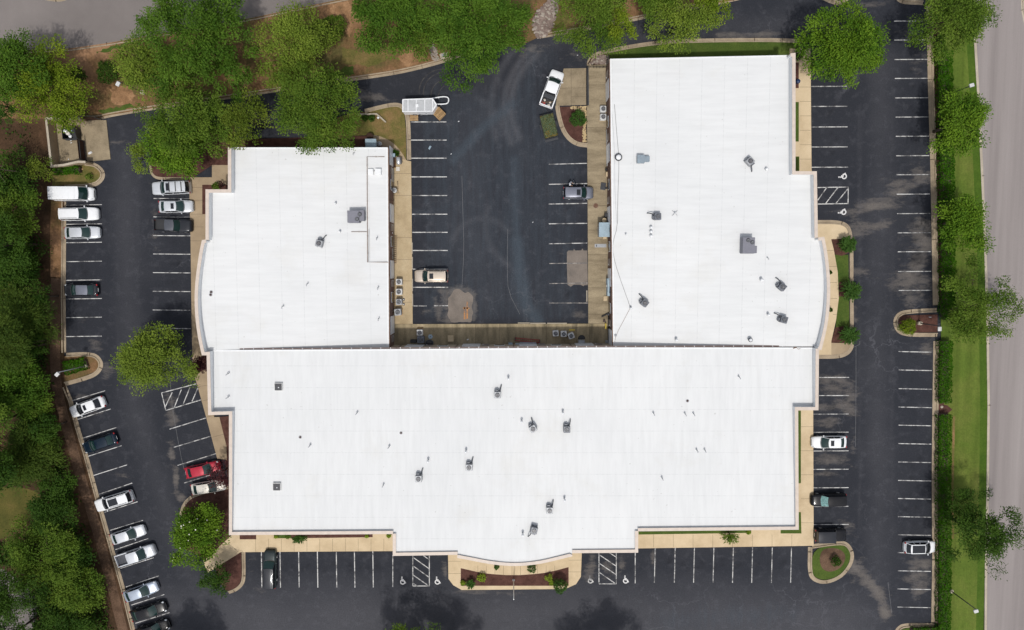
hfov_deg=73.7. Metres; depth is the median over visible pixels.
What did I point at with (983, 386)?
grass edge
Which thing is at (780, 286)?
rooftop condenser
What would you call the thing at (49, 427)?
tree
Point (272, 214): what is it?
wing
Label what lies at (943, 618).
hedge
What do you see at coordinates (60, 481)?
tree
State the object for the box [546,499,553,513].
rooftop condenser
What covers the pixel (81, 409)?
parked car
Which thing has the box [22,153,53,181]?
tree
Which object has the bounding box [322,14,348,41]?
shrub
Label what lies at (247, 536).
front bed
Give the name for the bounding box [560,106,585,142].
mulch bed
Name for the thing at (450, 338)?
lid
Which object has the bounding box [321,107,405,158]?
lawn
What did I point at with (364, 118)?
shrub
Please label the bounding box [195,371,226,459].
sidewalk
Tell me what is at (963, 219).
tree
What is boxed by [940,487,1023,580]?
tree
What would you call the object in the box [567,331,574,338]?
ground condenser
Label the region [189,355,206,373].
ornamental tree
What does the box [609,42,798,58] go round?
lawn
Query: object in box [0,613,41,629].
tree
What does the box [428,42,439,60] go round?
riprap
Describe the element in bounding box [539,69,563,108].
pickup truck
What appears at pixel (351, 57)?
bank patch
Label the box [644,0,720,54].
tree
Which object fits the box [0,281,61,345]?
tree
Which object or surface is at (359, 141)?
mulch bed
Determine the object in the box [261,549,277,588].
parked car
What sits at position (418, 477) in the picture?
rooftop condenser
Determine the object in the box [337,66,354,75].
bank patch
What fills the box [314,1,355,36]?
bank patch
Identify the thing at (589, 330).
sidewalk joints
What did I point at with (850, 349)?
kerb
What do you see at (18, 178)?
tree
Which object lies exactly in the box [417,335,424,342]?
ground condenser
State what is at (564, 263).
stall lines
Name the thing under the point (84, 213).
parked car
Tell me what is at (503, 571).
sidewalk joints
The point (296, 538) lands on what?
spiky shrub
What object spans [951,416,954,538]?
bare line
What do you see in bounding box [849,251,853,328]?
kerb
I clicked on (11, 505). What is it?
grass clearing
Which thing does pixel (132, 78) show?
tree
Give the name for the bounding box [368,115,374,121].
shrub
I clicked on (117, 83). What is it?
lamp post
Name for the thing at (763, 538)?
sidewalk
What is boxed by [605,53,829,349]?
wing
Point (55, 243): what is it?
straw strip
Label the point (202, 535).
tree
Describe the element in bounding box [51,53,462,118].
kerb
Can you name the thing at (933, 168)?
kerb
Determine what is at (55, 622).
tree
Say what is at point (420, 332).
ground condenser
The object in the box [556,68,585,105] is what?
sidewalk
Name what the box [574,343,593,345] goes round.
roller door
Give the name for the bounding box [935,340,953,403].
hedge
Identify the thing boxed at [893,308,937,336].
kerb
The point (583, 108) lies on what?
gravel
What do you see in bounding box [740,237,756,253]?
rooftop unit
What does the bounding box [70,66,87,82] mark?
shrub
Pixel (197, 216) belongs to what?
sidewalk
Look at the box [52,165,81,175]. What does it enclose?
hedge
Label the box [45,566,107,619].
tree
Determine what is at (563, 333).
ground condenser
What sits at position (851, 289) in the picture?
spiky shrub
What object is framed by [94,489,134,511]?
parked car
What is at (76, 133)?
dumpster
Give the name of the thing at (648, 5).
tree
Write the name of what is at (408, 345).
roller door
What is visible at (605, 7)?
tree
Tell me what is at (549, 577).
shrub
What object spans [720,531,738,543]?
spiky shrub
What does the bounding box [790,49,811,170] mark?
sidewalk
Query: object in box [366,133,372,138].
round table
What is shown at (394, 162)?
platform
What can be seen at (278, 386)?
roof hatch
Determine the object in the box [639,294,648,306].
rooftop condenser
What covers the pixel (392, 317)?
roller door
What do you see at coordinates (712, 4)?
tree
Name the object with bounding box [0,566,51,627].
tree
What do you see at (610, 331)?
roller door
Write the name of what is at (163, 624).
parked car
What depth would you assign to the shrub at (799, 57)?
96.42 m
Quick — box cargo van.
[47,185,95,201]
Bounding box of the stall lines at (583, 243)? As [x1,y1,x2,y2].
[157,39,931,607]
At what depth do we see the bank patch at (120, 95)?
97.94 m
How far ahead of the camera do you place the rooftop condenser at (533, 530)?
95.16 m
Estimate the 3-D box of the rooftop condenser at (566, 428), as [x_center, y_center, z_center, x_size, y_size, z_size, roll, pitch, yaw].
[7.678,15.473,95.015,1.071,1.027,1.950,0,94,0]
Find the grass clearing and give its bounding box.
[0,487,40,538]
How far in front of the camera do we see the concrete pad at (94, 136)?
98.40 m
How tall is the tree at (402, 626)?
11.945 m
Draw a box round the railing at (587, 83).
[587,66,603,104]
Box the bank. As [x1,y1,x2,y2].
[0,0,731,118]
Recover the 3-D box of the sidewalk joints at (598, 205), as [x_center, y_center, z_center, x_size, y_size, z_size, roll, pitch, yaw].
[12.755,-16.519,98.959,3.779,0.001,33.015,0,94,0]
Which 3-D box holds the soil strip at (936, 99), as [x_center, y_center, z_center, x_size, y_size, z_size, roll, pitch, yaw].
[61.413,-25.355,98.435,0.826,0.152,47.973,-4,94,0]
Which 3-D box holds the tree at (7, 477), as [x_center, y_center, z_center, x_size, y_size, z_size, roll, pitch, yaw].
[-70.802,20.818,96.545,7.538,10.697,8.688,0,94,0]
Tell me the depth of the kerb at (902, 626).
103.51 m
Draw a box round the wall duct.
[391,169,393,181]
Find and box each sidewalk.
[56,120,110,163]
[189,165,227,359]
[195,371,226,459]
[203,534,392,571]
[373,135,405,159]
[393,159,412,323]
[394,324,607,344]
[448,553,581,589]
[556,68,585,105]
[587,64,608,322]
[638,410,813,547]
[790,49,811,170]
[818,224,847,238]
[819,239,838,354]
[831,343,849,355]
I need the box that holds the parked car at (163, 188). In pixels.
[152,180,191,195]
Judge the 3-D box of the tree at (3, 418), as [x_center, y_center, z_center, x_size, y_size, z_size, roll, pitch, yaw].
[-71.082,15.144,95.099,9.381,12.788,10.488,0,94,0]
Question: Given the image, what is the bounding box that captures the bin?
[425,340,432,344]
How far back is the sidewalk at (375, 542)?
102.54 m
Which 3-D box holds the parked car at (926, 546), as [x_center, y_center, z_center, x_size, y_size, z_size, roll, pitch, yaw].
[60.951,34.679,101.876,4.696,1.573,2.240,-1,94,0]
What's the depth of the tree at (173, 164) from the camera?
91.90 m
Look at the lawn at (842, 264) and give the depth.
99.95 m
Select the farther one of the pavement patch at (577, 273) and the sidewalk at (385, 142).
the pavement patch at (577, 273)
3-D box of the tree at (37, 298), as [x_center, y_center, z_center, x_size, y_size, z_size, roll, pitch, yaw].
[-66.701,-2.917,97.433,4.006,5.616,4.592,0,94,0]
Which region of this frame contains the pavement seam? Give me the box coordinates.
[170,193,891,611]
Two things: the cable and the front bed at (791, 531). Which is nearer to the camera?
the cable
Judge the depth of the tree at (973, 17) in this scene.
90.16 m
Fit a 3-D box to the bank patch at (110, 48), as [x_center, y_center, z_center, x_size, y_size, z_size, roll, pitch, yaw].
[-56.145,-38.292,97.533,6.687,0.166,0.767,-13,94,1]
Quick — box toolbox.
[544,93,554,100]
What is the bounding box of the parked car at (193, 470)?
[184,460,221,478]
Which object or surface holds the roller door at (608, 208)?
in the wing at (698, 130)
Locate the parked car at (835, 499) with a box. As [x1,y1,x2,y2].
[810,492,846,508]
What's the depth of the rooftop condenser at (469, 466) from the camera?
94.84 m
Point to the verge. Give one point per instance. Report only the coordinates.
(964, 405)
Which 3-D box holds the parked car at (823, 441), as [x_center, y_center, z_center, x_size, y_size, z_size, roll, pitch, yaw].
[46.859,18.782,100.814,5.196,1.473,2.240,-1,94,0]
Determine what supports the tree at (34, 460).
on the woodland floor
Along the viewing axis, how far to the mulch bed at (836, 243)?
99.44 m
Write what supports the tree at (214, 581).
on the mulch bed at (233, 566)
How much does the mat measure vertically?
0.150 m
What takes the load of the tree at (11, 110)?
on the bank
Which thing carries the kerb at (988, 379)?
on the road at (1000, 54)
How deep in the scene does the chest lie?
99.51 m
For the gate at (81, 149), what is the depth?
97.52 m
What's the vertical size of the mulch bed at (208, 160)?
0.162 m
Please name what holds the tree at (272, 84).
on the bank
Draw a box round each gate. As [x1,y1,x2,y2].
[76,138,86,160]
[81,117,101,120]
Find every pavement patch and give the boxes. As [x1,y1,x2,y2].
[447,289,472,322]
[567,249,587,286]
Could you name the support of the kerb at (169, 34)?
on the side road at (78, 23)
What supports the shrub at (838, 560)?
on the mulch ring
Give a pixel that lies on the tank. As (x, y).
(398, 160)
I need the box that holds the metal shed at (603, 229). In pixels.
[597,222,609,236]
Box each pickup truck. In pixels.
[114,543,157,567]
[153,217,193,233]
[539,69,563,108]
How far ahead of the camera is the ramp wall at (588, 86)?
97.64 m
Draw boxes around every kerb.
[31,0,346,52]
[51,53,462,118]
[61,201,65,352]
[62,386,134,629]
[64,162,104,186]
[64,352,102,385]
[149,165,188,179]
[179,486,227,514]
[228,552,245,593]
[364,103,410,159]
[542,0,736,37]
[555,105,587,146]
[587,38,805,68]
[808,541,853,583]
[818,220,851,239]
[819,342,853,358]
[824,0,846,4]
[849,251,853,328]
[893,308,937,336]
[896,623,934,629]
[897,0,923,4]
[926,6,938,305]
[931,341,938,622]
[974,39,989,629]
[1021,0,1023,20]
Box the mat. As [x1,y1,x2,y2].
[600,182,605,189]
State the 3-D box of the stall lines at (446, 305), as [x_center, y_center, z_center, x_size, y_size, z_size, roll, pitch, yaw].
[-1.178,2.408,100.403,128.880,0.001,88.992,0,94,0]
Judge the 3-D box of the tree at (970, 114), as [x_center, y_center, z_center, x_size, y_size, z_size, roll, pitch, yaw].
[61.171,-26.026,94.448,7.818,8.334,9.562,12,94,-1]
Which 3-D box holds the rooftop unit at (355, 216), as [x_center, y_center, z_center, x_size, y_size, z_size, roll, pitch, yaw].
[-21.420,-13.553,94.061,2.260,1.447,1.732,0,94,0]
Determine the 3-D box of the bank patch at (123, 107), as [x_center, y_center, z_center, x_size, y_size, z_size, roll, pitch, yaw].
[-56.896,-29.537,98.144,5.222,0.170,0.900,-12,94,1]
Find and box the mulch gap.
[939,404,951,413]
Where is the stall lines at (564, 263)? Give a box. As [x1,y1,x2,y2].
[549,263,580,283]
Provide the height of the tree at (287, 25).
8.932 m
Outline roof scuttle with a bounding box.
[368,169,381,174]
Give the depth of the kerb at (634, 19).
97.27 m
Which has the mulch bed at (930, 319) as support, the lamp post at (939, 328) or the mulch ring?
the lamp post at (939, 328)
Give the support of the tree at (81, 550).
on the woodland floor
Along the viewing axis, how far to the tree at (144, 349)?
93.49 m
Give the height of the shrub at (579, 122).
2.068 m
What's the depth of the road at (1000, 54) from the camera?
99.75 m
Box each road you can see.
[0,0,333,49]
[976,0,1023,629]
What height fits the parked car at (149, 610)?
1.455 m
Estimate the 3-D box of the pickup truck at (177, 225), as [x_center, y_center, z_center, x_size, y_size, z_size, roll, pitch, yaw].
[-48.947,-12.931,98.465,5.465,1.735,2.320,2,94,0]
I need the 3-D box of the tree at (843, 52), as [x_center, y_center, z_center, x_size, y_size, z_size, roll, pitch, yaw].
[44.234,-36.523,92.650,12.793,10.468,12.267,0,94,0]
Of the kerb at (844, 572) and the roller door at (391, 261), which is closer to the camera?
the roller door at (391, 261)
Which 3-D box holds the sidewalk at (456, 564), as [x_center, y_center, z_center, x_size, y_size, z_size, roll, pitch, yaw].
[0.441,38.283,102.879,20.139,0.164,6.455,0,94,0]
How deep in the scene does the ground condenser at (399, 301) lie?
99.04 m
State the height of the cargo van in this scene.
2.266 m
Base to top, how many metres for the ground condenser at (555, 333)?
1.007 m
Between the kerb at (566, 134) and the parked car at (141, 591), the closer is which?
the kerb at (566, 134)
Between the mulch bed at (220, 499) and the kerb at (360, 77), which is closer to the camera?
the kerb at (360, 77)
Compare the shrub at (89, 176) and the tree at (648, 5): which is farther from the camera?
the shrub at (89, 176)
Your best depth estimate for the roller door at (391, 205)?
97.47 m
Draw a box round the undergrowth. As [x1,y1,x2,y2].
[0,122,110,629]
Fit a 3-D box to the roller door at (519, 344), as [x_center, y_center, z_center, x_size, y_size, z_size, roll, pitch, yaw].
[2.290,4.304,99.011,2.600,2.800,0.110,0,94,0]
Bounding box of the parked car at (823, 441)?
[810,435,846,449]
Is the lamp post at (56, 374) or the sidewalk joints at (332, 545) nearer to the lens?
the lamp post at (56, 374)
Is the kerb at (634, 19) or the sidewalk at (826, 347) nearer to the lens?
the kerb at (634, 19)
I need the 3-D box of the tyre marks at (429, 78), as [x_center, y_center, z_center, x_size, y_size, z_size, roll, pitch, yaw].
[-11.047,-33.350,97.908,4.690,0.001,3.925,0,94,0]
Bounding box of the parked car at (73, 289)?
[64,282,99,297]
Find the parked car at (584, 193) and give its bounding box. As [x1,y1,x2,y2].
[563,180,592,199]
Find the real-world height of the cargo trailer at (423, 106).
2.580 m
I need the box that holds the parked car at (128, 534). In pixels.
[109,524,146,544]
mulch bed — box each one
[150,125,234,176]
[182,489,229,558]
[202,185,227,213]
[216,552,241,590]
[220,416,228,479]
[237,136,378,146]
[461,567,568,585]
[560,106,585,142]
[831,239,848,255]
[831,326,848,342]
[839,281,848,296]
[898,314,937,332]
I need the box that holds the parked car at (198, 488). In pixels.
[190,479,226,494]
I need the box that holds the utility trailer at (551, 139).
[539,107,558,141]
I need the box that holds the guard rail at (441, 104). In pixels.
[433,96,448,105]
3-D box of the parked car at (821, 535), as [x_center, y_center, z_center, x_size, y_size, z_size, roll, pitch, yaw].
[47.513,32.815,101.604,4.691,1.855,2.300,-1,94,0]
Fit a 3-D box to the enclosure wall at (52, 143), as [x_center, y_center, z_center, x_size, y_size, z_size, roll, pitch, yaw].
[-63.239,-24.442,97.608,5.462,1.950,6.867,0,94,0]
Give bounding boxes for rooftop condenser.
[315,235,326,247]
[415,468,422,481]
[466,458,472,470]
[494,384,501,397]
[528,417,536,432]
[528,524,537,536]
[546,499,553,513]
[563,419,570,432]
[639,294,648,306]
[647,213,660,219]
[744,156,754,171]
[774,313,787,323]
[775,277,786,290]
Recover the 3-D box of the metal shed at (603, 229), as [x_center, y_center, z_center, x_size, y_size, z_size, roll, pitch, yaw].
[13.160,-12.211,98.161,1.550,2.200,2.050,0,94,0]
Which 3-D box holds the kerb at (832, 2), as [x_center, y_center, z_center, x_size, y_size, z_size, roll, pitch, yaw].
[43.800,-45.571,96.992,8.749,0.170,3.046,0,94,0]
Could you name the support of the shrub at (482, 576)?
on the mulch bed at (520, 580)
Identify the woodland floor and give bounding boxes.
[0,119,129,629]
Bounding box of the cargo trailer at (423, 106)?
[402,98,440,114]
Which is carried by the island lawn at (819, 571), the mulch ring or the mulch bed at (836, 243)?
the mulch ring
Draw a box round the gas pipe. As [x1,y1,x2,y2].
[366,156,387,262]
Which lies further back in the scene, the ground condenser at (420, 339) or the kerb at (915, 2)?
the ground condenser at (420, 339)
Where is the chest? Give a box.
[520,342,535,343]
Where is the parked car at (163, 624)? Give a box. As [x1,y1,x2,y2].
[134,618,171,629]
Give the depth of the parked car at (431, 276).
98.36 m
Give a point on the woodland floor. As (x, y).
(38, 135)
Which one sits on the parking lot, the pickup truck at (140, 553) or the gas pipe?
the pickup truck at (140, 553)
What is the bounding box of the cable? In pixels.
[613,104,628,302]
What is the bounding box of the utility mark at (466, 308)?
[463,302,468,318]
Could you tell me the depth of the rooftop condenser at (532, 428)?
94.65 m
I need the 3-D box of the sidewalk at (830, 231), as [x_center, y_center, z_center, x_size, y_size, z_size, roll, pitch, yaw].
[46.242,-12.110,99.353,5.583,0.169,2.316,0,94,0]
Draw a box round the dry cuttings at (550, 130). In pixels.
[540,113,557,138]
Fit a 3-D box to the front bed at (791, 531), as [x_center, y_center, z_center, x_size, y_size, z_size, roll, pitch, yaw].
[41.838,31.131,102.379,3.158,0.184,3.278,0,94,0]
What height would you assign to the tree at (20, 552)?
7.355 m
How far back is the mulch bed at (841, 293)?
99.86 m
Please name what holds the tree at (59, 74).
on the bank
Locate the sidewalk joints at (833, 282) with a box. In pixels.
[827,250,836,330]
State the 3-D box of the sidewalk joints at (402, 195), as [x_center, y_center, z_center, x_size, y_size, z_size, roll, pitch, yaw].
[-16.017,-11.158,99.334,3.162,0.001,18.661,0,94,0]
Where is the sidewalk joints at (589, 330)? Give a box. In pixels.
[576,323,607,342]
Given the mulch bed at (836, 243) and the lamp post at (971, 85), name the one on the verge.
the lamp post at (971, 85)
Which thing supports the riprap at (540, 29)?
on the bank
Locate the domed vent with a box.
[615,153,621,160]
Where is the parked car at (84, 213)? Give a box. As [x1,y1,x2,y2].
[58,206,99,221]
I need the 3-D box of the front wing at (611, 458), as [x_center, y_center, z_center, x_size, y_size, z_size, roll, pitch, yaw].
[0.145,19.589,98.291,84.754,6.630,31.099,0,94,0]
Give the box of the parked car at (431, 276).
[415,268,447,283]
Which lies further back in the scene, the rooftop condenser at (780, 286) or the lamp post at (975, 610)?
the lamp post at (975, 610)
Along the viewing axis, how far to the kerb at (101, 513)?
102.29 m
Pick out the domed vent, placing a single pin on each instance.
(618, 156)
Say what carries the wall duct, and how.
attached to the wing at (272, 214)
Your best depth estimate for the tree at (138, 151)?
94.41 m
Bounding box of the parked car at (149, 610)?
[129,600,168,621]
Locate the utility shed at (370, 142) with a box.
[365,139,377,146]
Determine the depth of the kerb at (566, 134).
98.34 m
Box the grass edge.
[966,0,986,629]
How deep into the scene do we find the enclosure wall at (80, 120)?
97.39 m
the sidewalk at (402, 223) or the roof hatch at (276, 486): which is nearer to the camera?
the roof hatch at (276, 486)
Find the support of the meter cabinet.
attached to the wing at (698, 130)
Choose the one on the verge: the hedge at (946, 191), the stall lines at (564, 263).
the hedge at (946, 191)
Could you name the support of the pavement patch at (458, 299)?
on the parking lot
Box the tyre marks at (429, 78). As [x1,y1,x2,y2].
[419,68,447,95]
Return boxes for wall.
[45,118,92,167]
[46,117,87,121]
[358,113,385,122]
[587,66,588,105]
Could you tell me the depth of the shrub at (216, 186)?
98.11 m
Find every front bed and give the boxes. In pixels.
[240,535,255,538]
[291,534,372,537]
[639,530,750,534]
[781,512,800,532]
[796,62,798,87]
[796,102,798,141]
[796,156,798,170]
[798,411,800,482]
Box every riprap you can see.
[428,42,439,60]
[531,0,559,38]
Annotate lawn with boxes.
[52,165,99,185]
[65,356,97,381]
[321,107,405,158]
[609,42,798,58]
[812,545,849,579]
[835,255,848,326]
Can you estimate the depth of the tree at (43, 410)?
97.18 m
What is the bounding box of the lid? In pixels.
[448,335,453,341]
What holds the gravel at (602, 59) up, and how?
on the lawn at (713, 49)
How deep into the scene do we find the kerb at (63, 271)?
99.82 m
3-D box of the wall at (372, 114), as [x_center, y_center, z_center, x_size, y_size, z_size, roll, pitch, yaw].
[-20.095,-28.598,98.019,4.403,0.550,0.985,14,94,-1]
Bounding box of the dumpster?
[62,127,81,140]
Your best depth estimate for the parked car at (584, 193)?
97.63 m
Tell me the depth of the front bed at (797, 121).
98.17 m
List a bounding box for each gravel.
[570,106,586,141]
[589,55,609,64]
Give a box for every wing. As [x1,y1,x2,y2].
[195,146,393,354]
[207,343,818,565]
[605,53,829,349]
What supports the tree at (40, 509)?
on the woodland floor
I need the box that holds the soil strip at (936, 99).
[933,0,940,303]
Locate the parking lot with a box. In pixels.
[64,0,940,629]
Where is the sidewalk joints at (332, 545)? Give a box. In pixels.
[219,539,345,560]
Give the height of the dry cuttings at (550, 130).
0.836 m
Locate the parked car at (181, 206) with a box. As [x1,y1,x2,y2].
[158,198,194,213]
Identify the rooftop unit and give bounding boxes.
[347,210,365,222]
[637,155,649,163]
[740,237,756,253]
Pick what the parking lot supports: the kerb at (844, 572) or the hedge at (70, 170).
the kerb at (844, 572)
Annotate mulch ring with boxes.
[820,548,844,571]
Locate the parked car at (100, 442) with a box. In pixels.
[82,432,118,452]
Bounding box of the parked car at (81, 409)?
[69,395,106,416]
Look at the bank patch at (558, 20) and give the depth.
97.20 m
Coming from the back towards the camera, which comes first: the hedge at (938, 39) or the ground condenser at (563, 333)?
the ground condenser at (563, 333)
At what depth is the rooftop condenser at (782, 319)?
94.07 m
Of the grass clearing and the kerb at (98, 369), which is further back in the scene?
the grass clearing
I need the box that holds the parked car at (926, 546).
[903,539,934,554]
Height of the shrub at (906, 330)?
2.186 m
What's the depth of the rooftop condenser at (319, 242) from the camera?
93.89 m
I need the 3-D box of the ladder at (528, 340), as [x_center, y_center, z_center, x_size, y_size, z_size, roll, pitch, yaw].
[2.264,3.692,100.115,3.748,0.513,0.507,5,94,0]
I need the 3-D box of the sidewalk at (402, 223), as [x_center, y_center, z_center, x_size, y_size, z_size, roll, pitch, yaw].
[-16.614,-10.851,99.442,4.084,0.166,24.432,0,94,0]
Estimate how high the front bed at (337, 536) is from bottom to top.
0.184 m
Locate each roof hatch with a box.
[273,482,280,490]
[274,382,282,390]
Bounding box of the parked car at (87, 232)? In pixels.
[64,225,101,239]
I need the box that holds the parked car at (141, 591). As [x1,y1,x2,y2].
[122,580,159,602]
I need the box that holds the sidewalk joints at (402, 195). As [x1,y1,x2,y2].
[393,173,411,259]
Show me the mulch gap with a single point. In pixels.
(946, 409)
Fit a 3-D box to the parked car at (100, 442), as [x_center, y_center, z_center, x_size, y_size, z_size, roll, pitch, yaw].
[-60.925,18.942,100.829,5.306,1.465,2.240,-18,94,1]
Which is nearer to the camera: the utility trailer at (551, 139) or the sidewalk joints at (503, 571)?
the utility trailer at (551, 139)
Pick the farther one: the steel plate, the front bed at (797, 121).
the steel plate
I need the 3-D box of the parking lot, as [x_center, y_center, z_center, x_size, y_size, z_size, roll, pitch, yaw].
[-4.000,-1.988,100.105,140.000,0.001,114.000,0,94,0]
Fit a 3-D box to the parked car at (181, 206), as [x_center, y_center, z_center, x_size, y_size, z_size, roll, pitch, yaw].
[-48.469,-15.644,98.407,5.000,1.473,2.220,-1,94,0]
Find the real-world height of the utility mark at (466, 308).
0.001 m
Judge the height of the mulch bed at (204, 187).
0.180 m
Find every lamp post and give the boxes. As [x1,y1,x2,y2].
[54,364,88,376]
[115,81,144,94]
[917,321,941,330]
[948,588,978,612]
[953,83,974,92]
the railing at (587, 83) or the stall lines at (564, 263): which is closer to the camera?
the railing at (587, 83)
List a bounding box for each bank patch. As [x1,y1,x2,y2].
[97,41,138,52]
[98,103,133,113]
[110,86,135,104]
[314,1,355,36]
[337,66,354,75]
[341,47,391,66]
[398,43,426,66]
[552,11,576,30]
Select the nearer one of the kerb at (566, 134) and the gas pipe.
the gas pipe
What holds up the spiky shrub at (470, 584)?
on the mulch bed at (520, 580)
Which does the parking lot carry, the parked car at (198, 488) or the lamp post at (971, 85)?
the parked car at (198, 488)
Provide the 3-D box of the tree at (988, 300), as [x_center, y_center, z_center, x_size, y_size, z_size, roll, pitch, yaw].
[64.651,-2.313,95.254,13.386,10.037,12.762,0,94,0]
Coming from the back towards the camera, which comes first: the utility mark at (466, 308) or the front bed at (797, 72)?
the utility mark at (466, 308)
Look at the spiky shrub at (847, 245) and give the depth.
98.06 m
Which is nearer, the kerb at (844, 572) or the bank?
the bank
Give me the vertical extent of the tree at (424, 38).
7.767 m
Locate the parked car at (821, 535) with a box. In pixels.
[813,527,845,543]
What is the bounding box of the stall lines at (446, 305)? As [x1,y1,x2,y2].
[66,21,931,622]
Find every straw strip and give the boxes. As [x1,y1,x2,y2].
[50,200,60,276]
[50,278,127,629]
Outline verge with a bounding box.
[938,0,979,629]
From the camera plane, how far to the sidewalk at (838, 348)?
100.47 m
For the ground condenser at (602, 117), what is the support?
on the sidewalk at (596, 177)
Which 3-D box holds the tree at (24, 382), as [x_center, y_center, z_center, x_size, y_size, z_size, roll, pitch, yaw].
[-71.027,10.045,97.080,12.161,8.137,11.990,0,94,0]
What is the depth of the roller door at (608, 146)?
96.42 m
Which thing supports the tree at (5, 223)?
on the woodland floor
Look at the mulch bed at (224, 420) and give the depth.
101.34 m
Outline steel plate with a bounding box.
[595,244,605,246]
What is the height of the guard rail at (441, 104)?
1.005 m
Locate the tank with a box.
[396,157,401,164]
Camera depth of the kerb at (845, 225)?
99.28 m
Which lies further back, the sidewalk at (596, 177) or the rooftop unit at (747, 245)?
the sidewalk at (596, 177)
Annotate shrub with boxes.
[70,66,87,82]
[84,172,92,179]
[95,60,120,83]
[211,181,220,188]
[290,535,307,543]
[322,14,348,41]
[361,114,367,121]
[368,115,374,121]
[465,579,474,588]
[476,573,485,581]
[527,565,535,572]
[544,574,552,581]
[553,578,567,593]
[569,108,587,126]
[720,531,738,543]
[795,48,803,60]
[831,555,841,566]
[837,325,860,345]
[838,235,856,252]
[839,279,862,302]
[897,318,915,335]
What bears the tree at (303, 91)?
on the lawn at (392, 129)
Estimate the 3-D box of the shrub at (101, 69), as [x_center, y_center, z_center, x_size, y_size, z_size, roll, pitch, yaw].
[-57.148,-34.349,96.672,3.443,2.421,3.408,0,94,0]
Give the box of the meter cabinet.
[606,279,609,295]
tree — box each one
[0,27,51,100]
[0,91,29,124]
[0,144,40,209]
[0,184,42,246]
[0,210,39,273]
[0,237,52,299]
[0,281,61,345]
[0,306,45,375]
[0,348,53,424]
[0,403,23,443]
[0,419,71,495]
[0,443,28,497]
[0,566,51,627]
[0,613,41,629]
[1,33,98,133]
[1,514,90,594]
[9,328,49,362]
[19,385,54,416]
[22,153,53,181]
[22,279,58,308]
[22,412,67,444]
[24,486,79,543]
[31,599,100,629]
[32,468,78,498]
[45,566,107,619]
[49,531,97,580]
[107,29,171,101]
[109,321,199,396]
[124,141,153,174]
[128,0,264,103]
[131,75,237,161]
[136,112,213,179]
[168,501,230,570]
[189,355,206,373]
[196,560,231,598]
[206,457,228,488]
[217,86,279,149]
[250,0,340,91]
[266,53,301,102]
[271,60,362,155]
[351,0,436,59]
[385,622,440,629]
[395,6,448,61]
[417,0,536,93]
[551,0,631,59]
[596,4,638,45]
[634,0,682,23]
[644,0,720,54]
[693,0,733,24]
[792,0,890,88]
[904,0,1002,65]
[926,88,993,159]
[931,193,996,254]
[940,252,1023,343]
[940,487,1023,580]
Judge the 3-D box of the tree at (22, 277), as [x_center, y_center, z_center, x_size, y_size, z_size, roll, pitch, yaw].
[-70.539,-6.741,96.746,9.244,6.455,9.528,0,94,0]
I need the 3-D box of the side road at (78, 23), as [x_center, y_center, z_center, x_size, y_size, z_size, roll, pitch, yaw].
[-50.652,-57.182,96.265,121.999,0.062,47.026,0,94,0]
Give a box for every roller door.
[389,146,393,166]
[390,203,393,222]
[390,260,393,278]
[390,315,393,334]
[404,344,424,346]
[462,344,480,346]
[519,344,536,345]
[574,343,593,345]
[606,78,608,101]
[606,142,609,163]
[607,206,609,224]
[608,268,610,286]
[608,329,611,345]
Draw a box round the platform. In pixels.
[393,157,395,167]
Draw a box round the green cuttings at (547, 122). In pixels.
[540,113,557,137]
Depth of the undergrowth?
101.66 m
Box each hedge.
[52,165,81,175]
[62,356,89,375]
[910,625,937,629]
[932,35,945,47]
[933,50,957,320]
[933,413,952,629]
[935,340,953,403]
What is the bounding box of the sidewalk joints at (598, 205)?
[588,127,606,314]
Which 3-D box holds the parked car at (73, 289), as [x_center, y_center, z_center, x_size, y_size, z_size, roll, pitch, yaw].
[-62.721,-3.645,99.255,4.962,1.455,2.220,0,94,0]
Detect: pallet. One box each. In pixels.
[410,115,417,120]
[434,107,445,120]
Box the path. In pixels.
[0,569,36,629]
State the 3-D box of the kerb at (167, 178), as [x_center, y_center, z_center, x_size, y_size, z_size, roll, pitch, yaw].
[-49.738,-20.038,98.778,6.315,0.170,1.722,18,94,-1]
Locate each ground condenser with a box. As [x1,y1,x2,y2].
[394,308,402,315]
[396,278,402,284]
[396,288,402,294]
[396,298,402,304]
[417,329,423,335]
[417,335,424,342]
[552,329,558,336]
[560,330,566,336]
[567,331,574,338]
[599,106,605,113]
[599,114,605,120]
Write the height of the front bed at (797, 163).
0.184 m
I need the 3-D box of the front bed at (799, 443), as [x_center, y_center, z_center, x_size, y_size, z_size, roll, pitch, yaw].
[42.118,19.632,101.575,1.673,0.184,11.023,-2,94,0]
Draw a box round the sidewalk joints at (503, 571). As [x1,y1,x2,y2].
[448,566,520,574]
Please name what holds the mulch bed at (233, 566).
on the parking lot
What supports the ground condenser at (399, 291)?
on the sidewalk at (402, 223)
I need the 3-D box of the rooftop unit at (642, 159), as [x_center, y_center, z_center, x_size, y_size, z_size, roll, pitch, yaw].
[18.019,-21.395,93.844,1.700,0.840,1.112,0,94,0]
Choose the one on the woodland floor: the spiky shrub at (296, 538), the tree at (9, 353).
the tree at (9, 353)
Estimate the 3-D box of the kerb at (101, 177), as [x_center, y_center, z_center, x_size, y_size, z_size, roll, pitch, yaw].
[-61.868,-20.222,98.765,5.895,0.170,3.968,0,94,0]
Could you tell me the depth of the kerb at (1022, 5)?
97.15 m
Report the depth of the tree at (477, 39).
87.79 m
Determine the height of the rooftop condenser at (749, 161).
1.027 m

